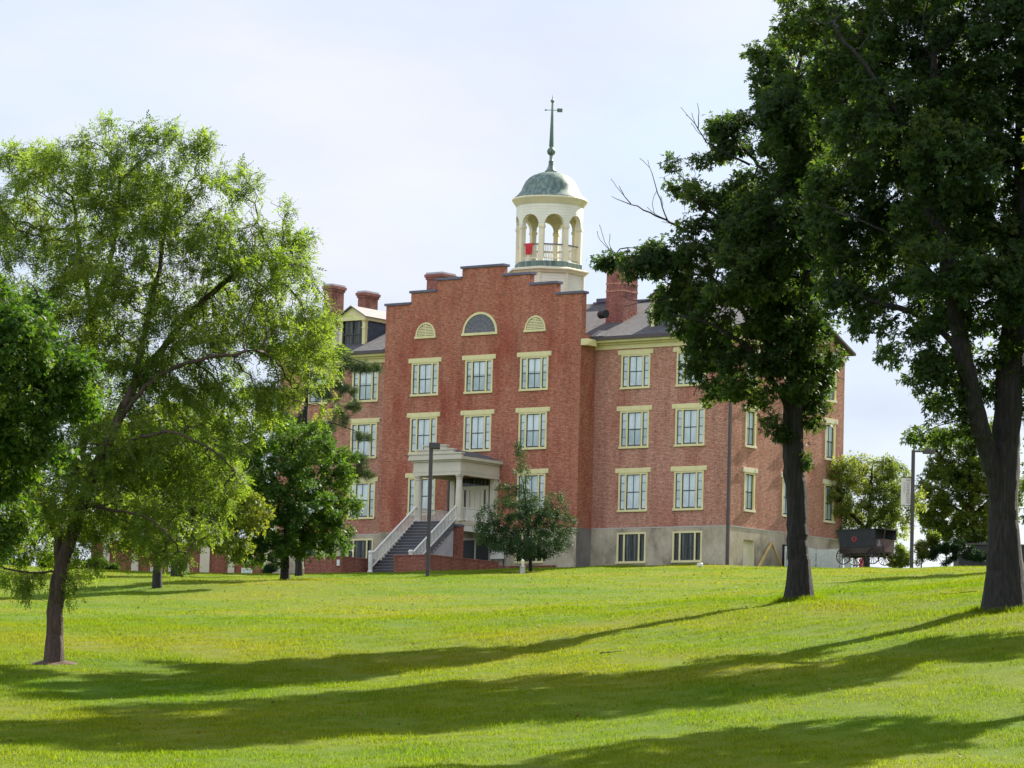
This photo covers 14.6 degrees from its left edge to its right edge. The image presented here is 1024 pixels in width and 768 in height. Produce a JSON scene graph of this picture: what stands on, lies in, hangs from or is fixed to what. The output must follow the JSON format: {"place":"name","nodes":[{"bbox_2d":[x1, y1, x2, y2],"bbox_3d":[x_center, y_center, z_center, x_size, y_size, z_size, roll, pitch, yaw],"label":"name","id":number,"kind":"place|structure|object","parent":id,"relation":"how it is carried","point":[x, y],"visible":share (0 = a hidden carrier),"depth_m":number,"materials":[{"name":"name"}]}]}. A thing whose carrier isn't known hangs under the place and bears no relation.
{"place":"outdoors","nodes":[
{"label":"outdoors","id":0,"kind":"place"},
{"bbox_2d":[0,563,1023,767],"bbox_3d":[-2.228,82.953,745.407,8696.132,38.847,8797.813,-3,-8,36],"label":"ground","id":1,"kind":"structure","parent":0,"point":[1012,678],"depth_m":104.58,"materials":[{"name":"green plant"}]},
{"bbox_2d":[3,558,52,567],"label":"bush","id":2,"kind":"object","parent":1,"relation":"on","point":[37,564],"visible":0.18,"depth_m":232.04,"materials":[{"name":"green plant"}]},
{"bbox_2d":[32,660,77,664],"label":"mulch ring","id":3,"kind":"object","parent":1,"relation":"on","point":[42,662],"visible":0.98,"depth_m":111.41,"materials":[{"name":"brown wood"}]},
{"bbox_2d":[0,108,356,661],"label":"locust tree","id":4,"kind":"object","parent":3,"relation":"on","point":[148,455],"visible":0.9,"depth_m":112.08,"materials":[{"name":"green plant"}]},
{"bbox_2d":[0,273,111,566],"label":"maple tree","id":5,"kind":"object","parent":1,"relation":"on","point":[47,402],"visible":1,"depth_m":95.09,"materials":[{"name":"green plant"}]},
{"bbox_2d":[71,556,120,569],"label":"bush","id":6,"kind":"object","parent":1,"relation":"on","point":[112,568],"visible":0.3,"depth_m":239.58,"materials":[{"name":"green plant"}]},
{"bbox_2d":[2,396,270,576],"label":"maple tree","id":7,"kind":"object","parent":1,"relation":"on","point":[172,572],"visible":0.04,"depth_m":205.17,"materials":[{"name":"green plant"}]},
{"bbox_2d":[91,535,273,572],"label":"brick annex","id":8,"kind":"object","parent":1,"relation":"on","point":[209,561],"visible":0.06,"depth_m":275.13,"materials":[{"name":"red brick"}]},
{"bbox_2d":[241,568,251,572],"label":"window","id":9,"kind":"structure","parent":8,"relation":"in","point":[243,570],"depth_m":275.10,"materials":[{"name":"glass"}]},
{"bbox_2d":[92,401,276,588],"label":"maple tree","id":10,"kind":"object","parent":1,"relation":"on","point":[251,520],"visible":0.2,"depth_m":177.75,"materials":[{"name":"green plant"}]},
{"bbox_2d":[261,563,278,573],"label":"bush","id":11,"kind":"object","parent":1,"relation":"on","point":[267,568],"visible":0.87,"depth_m":231.97,"materials":[{"name":"green plant"}]},
{"bbox_2d":[221,412,367,579],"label":"maple tree","id":12,"kind":"object","parent":1,"relation":"on","point":[294,462],"visible":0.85,"depth_m":189.01,"materials":[{"name":"green plant"}]},
{"bbox_2d":[238,315,384,575],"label":"pine tree","id":13,"kind":"object","parent":1,"relation":"on","point":[356,367],"visible":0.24,"depth_m":211.13,"materials":[{"name":"green plant"}]},
{"bbox_2d":[304,556,379,573],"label":"retaining wall","id":14,"kind":"structure","parent":1,"relation":"on","point":[345,564],"depth_m":231.76,"materials":[{"name":"brick"}]},
{"bbox_2d":[424,442,439,576],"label":"lamp post","id":15,"kind":"object","parent":1,"relation":"on","point":[433,446],"visible":0.77,"depth_m":205.39,"materials":[{"name":"metal"}]},
{"bbox_2d":[393,554,498,572],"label":"retaining wall","id":16,"kind":"structure","parent":1,"relation":"on","point":[409,563],"depth_m":228.36,"materials":[{"name":"brick"}]},
{"bbox_2d":[490,550,503,565],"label":"sign board","id":17,"kind":"object","parent":1,"relation":"on","point":[496,556],"visible":0.38,"depth_m":235.97,"materials":[{"name":"metal"}]},
{"bbox_2d":[0,567,1001,767],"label":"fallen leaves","id":18,"kind":"object","parent":1,"relation":"on","point":[485,654],"depth_m":119.39,"materials":[{"name":"green plant"}]},
{"bbox_2d":[520,559,524,572],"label":"path lamp","id":19,"kind":"object","parent":1,"relation":"on","point":[522,568],"visible":0.91,"depth_m":209.06,"materials":[{"name":"stone"}]},
{"bbox_2d":[472,438,578,570],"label":"holly tree","id":20,"kind":"object","parent":1,"relation":"on","point":[511,539],"visible":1,"depth_m":212.17,"materials":[{"name":"green plant"}]},
{"bbox_2d":[499,565,556,568],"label":"wall","id":21,"kind":"structure","parent":1,"relation":"on","point":[527,566],"depth_m":232.39,"materials":[{"name":"brick"}]},
{"bbox_2d":[273,95,855,573],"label":"brick hall","id":22,"kind":"structure","parent":1,"relation":"on","point":[637,453],"depth_m":235.85,"materials":[{"name":"brick"}]},
{"bbox_2d":[303,543,322,568],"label":"window","id":23,"kind":"structure","parent":22,"relation":"in","point":[312,551],"depth_m":246.90,"materials":[{"name":"beige glass"}]},
{"bbox_2d":[302,367,331,404],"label":"window","id":24,"kind":"structure","parent":22,"relation":"in","point":[311,400],"depth_m":247.96,"materials":[{"name":"beige glass"}]},
{"bbox_2d":[346,538,373,558],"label":"window","id":25,"kind":"structure","parent":22,"relation":"in","point":[362,546],"depth_m":244.56,"materials":[{"name":"grey glass"}]},
{"bbox_2d":[347,477,377,519],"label":"window","id":26,"kind":"structure","parent":22,"relation":"in","point":[367,489],"depth_m":244.74,"materials":[{"name":"beige glass"}]},
{"bbox_2d":[349,418,379,458],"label":"window","id":27,"kind":"structure","parent":22,"relation":"in","point":[365,424],"depth_m":245.28,"materials":[{"name":"beige glass"}]},
{"bbox_2d":[349,364,381,402],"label":"window","id":28,"kind":"structure","parent":22,"relation":"in","point":[367,384],"depth_m":245.58,"materials":[{"name":"beige glass"}]},
{"bbox_2d":[405,473,435,515],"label":"window","id":29,"kind":"structure","parent":22,"relation":"in","point":[411,479],"depth_m":240.48,"materials":[{"name":"beige glass"}]},
{"bbox_2d":[407,412,439,453],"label":"window","id":30,"kind":"structure","parent":22,"relation":"in","point":[423,426],"depth_m":240.77,"materials":[{"name":"beige glass"}]},
{"bbox_2d":[408,357,441,396],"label":"window","id":31,"kind":"structure","parent":22,"relation":"in","point":[425,371],"depth_m":241.07,"materials":[{"name":"beige glass"}]},
{"bbox_2d":[460,409,494,451],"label":"window","id":32,"kind":"structure","parent":22,"relation":"in","point":[477,423],"depth_m":238.31,"materials":[{"name":"beige glass"}]},
{"bbox_2d":[462,354,495,393],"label":"window","id":33,"kind":"structure","parent":22,"relation":"in","point":[478,368],"depth_m":238.66,"materials":[{"name":"beige glass"}]},
{"bbox_2d":[461,312,497,335],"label":"fan window","id":34,"kind":"structure","parent":22,"relation":"in","point":[479,323],"depth_m":238.90,"materials":[{"name":"grey glass"}]},
{"bbox_2d":[513,533,543,563],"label":"window","id":35,"kind":"structure","parent":22,"relation":"in","point":[536,561],"depth_m":235.05,"materials":[{"name":"beige glass"}]},
{"bbox_2d":[525,243,532,254],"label":"hanging cloth","id":36,"kind":"object","parent":22,"relation":"hanging from","point":[528,248],"visible":1,"depth_m":243.87,"materials":[{"name":"red fabric"}]},
{"bbox_2d":[514,468,548,511],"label":"window","id":37,"kind":"structure","parent":22,"relation":"in","point":[538,476],"depth_m":235.31,"materials":[{"name":"beige glass"}]},
{"bbox_2d":[515,407,549,449],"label":"window","id":38,"kind":"structure","parent":22,"relation":"in","point":[532,427],"depth_m":235.83,"materials":[{"name":"beige glass"}]},
{"bbox_2d":[517,351,551,390],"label":"window","id":39,"kind":"structure","parent":22,"relation":"in","point":[533,365],"depth_m":236.23,"materials":[{"name":"beige glass"}]},
{"bbox_2d":[615,532,645,563],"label":"window","id":40,"kind":"structure","parent":22,"relation":"in","point":[631,546],"depth_m":232.57,"materials":[{"name":"black glass"}]},
{"bbox_2d":[615,467,650,511],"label":"window","id":41,"kind":"structure","parent":22,"relation":"in","point":[632,482],"depth_m":232.91,"materials":[{"name":"beige glass"}]},
{"bbox_2d":[617,405,652,448],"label":"window","id":42,"kind":"structure","parent":22,"relation":"in","point":[634,420],"depth_m":233.31,"materials":[{"name":"beige glass"}]},
{"bbox_2d":[618,349,653,389],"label":"window","id":43,"kind":"structure","parent":22,"relation":"in","point":[635,364],"depth_m":233.65,"materials":[{"name":"beige glass"}]},
{"bbox_2d":[671,531,701,562],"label":"window","id":44,"kind":"structure","parent":22,"relation":"in","point":[686,545],"depth_m":230.25,"materials":[{"name":"black glass"}]},
{"bbox_2d":[671,465,706,510],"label":"window","id":45,"kind":"structure","parent":22,"relation":"in","point":[688,480],"depth_m":230.59,"materials":[{"name":"beige glass"}]},
{"bbox_2d":[673,347,705,386],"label":"window","id":46,"kind":"structure","parent":22,"relation":"in","point":[684,382],"depth_m":231.77,"materials":[{"name":"beige glass"}]},
{"bbox_2d":[672,403,708,446],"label":"window","id":47,"kind":"structure","parent":22,"relation":"in","point":[689,417],"depth_m":230.98,"materials":[{"name":"beige glass"}]},
{"bbox_2d":[743,467,757,512],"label":"window","id":48,"kind":"structure","parent":22,"relation":"in","point":[749,473],"depth_m":230.70,"materials":[{"name":"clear glass"}]},
{"bbox_2d":[745,404,758,448],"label":"window","id":49,"kind":"structure","parent":22,"relation":"in","point":[751,418],"depth_m":231.10,"materials":[{"name":"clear glass"}]},
{"bbox_2d":[781,472,786,516],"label":"window","id":50,"kind":"structure","parent":22,"relation":"in","point":[784,513],"depth_m":233.48,"materials":[{"name":"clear glass"}]},
{"bbox_2d":[823,479,836,523],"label":"window","id":51,"kind":"structure","parent":22,"relation":"in","point":[828,518],"depth_m":237.44,"materials":[{"name":"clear glass"}]},
{"bbox_2d":[824,418,837,460],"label":"window","id":52,"kind":"structure","parent":22,"relation":"in","point":[830,432],"depth_m":237.97,"materials":[{"name":"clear glass"}]},
{"bbox_2d":[826,373,836,402],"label":"window","id":53,"kind":"structure","parent":22,"relation":"in","point":[833,396],"depth_m":238.43,"materials":[{"name":"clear glass"}]},
{"bbox_2d":[586,2,872,599],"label":"oak tree","id":54,"kind":"object","parent":1,"relation":"on","point":[756,253],"visible":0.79,"depth_m":127.84,"materials":[{"name":"green plant"}]},
{"bbox_2d":[758,542,782,566],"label":"timber brace","id":55,"kind":"object","parent":1,"relation":"on","point":[767,551],"visible":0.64,"depth_m":231.73,"materials":[{"name":"brown wood"}]},
{"bbox_2d":[784,546,857,567],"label":"picket fence","id":56,"kind":"object","parent":1,"relation":"on","point":[823,558],"visible":0.42,"depth_m":235.05,"materials":[{"name":"white wood"}]},
{"bbox_2d":[836,529,897,565],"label":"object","id":57,"kind":"object","parent":1,"relation":"on","point":[855,544],"visible":1,"depth_m":228.81,"materials":[{"name":"black metal"}]},
{"bbox_2d":[827,450,928,566],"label":"tree","id":58,"kind":"object","parent":1,"relation":"on","point":[888,515],"visible":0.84,"depth_m":238.12,"materials":[{"name":"green plant"}]},
{"bbox_2d":[767,0,1023,610],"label":"oak tree","id":59,"kind":"object","parent":1,"relation":"on","point":[953,227],"visible":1,"depth_m":116.19,"materials":[{"name":"green plant"}]},
{"bbox_2d":[886,542,914,567],"bbox_3d":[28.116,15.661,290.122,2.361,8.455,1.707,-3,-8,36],"label":"bush","id":60,"kind":"object","parent":1,"relation":"on","point":[901,559],"visible":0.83,"depth_m":290.12,"materials":[{"name":"green plant"}]},
{"bbox_2d":[910,448,934,567],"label":"lamp post","id":61,"kind":"object","parent":1,"relation":"on","point":[928,451],"visible":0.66,"depth_m":232.57,"materials":[{"name":"metal"}]},
{"bbox_2d":[901,477,910,505],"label":"banner","id":62,"kind":"object","parent":61,"relation":"hanging from","point":[905,490],"visible":1,"depth_m":232.66,"materials":[{"name":"fabric"}]},
{"bbox_2d":[914,529,941,566],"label":"bush","id":63,"kind":"object","parent":1,"relation":"on","point":[923,553],"visible":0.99,"depth_m":246.36,"materials":[{"name":"green plant"}]},
{"bbox_2d":[928,536,986,566],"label":"hedge","id":64,"kind":"object","parent":1,"relation":"on","point":[955,547],"visible":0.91,"depth_m":246.24,"materials":[{"name":"green plant"}]},
{"bbox_2d":[914,416,1023,542],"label":"broad tree","id":65,"kind":"object","parent":1,"relation":"on","point":[968,477],"visible":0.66,"depth_m":254.22,"materials":[{"name":"green plant"}]},
{"bbox_2d":[953,543,1023,566],"bbox_3d":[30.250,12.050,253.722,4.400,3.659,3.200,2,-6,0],"label":"car","id":66,"kind":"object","parent":1,"relation":"on","point":[978,546],"depth_m":252.32,"materials":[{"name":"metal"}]},
{"bbox_2d":[1018,423,1023,524],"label":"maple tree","id":67,"kind":"object","parent":1,"relation":"on","point":[1022,491],"visible":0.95,"depth_m":179.16,"materials":[{"name":"green plant"}]},
{"bbox_2d":[0,0,1023,567],"label":"sky","id":68,"kind":"structure","parent":0,"point":[407,133],"materials":[{"name":"white"}]}
]}

